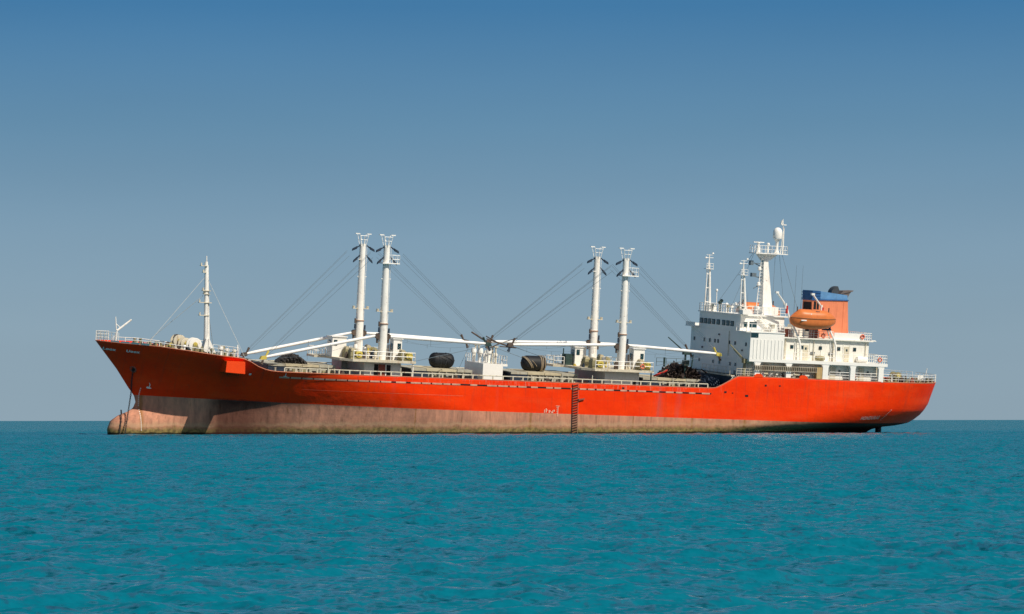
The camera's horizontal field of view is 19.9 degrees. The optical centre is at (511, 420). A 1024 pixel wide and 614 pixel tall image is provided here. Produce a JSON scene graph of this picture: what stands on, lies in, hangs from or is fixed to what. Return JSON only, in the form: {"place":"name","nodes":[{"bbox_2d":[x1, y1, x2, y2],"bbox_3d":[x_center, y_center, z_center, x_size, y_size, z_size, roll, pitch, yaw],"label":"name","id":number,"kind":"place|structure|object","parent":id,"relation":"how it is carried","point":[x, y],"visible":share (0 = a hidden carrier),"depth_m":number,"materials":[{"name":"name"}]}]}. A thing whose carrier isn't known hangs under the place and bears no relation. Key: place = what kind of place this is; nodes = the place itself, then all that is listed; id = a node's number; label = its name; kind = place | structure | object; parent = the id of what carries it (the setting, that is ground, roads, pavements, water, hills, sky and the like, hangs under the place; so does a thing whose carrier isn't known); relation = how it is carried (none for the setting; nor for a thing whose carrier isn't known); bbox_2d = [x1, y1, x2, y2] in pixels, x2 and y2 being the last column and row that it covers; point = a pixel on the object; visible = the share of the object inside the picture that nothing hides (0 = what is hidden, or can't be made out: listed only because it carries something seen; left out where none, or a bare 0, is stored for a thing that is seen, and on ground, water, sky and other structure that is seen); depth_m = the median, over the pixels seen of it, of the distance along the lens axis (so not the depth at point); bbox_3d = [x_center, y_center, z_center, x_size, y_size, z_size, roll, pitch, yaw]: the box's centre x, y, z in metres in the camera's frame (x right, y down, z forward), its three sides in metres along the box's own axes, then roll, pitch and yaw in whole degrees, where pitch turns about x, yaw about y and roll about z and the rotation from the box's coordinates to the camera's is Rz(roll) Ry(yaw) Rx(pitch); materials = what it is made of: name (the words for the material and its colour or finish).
{"place":"outdoors","nodes":[
{"label":"outdoors","id":0,"kind":"place"},
{"bbox_2d":[0,420,1023,613],"bbox_3d":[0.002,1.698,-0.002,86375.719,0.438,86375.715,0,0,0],"label":"sea","id":1,"kind":"structure","parent":0,"point":[919,517],"depth_m":47.32,"materials":[{"name":"liquid"}]},
{"bbox_2d":[95,220,935,434],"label":"cargo ship","id":2,"kind":"object","parent":1,"relation":"on","point":[767,368],"visible":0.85,"depth_m":363.62,"materials":[{"name":"paint"}]},
{"bbox_2d":[119,410,121,433],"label":"anchor chain","id":3,"kind":"object","parent":2,"relation":"hanging from","point":[120,421],"visible":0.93,"depth_m":349.74,"materials":[{"name":"metal"}]},
{"bbox_2d":[124,370,133,433],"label":"anchor chain","id":4,"kind":"object","parent":2,"relation":"hanging from","point":[129,401],"visible":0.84,"depth_m":350.14,"materials":[{"name":"metal"}]},
{"bbox_2d":[274,353,306,363],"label":"tarpaulin heap","id":5,"kind":"object","parent":2,"relation":"on","point":[292,358],"visible":0.92,"depth_m":355.84,"materials":[{"name":"grey fabric"}]},
{"bbox_2d":[428,352,454,367],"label":"rubber fender","id":6,"kind":"object","parent":2,"relation":"on","point":[444,361],"visible":0.99,"depth_m":364.35,"materials":[{"name":"black rubber"}]},
{"bbox_2d":[520,355,546,371],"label":"rubber fender","id":7,"kind":"object","parent":2,"relation":"on","point":[533,363],"visible":1,"depth_m":368.80,"materials":[{"name":"rubber"}]},
{"bbox_2d":[571,384,584,432],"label":"rope ladder","id":8,"kind":"object","parent":2,"relation":"hanging from","point":[575,407],"visible":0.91,"depth_m":362.02,"materials":[{"name":"metal"}]},
{"bbox_2d":[657,361,706,378],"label":"scrap heap","id":9,"kind":"object","parent":2,"relation":"on","point":[675,370],"visible":1,"depth_m":373.94,"materials":[{"name":"metal"}]},
{"bbox_2d":[695,375,719,387],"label":"tarpaulin sheet","id":10,"kind":"object","parent":2,"relation":"on","point":[711,381],"visible":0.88,"depth_m":372.85,"materials":[{"name":"fabric"}]},
{"bbox_2d":[736,300,779,315],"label":"lifeboat","id":11,"kind":"object","parent":2,"relation":"hanging from","point":[752,304],"visible":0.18,"depth_m":388.00,"materials":[{"name":"orange plastic"}]},
{"bbox_2d":[790,307,835,330],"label":"lifeboat","id":12,"kind":"object","parent":2,"relation":"hanging from","point":[806,319],"visible":1,"depth_m":373.02,"materials":[{"name":"orange plastic"}]},
{"bbox_2d":[0,0,1023,420],"label":"sky","id":13,"kind":"structure","parent":0,"point":[498,142],"materials":[{"name":"blue"}]}
]}

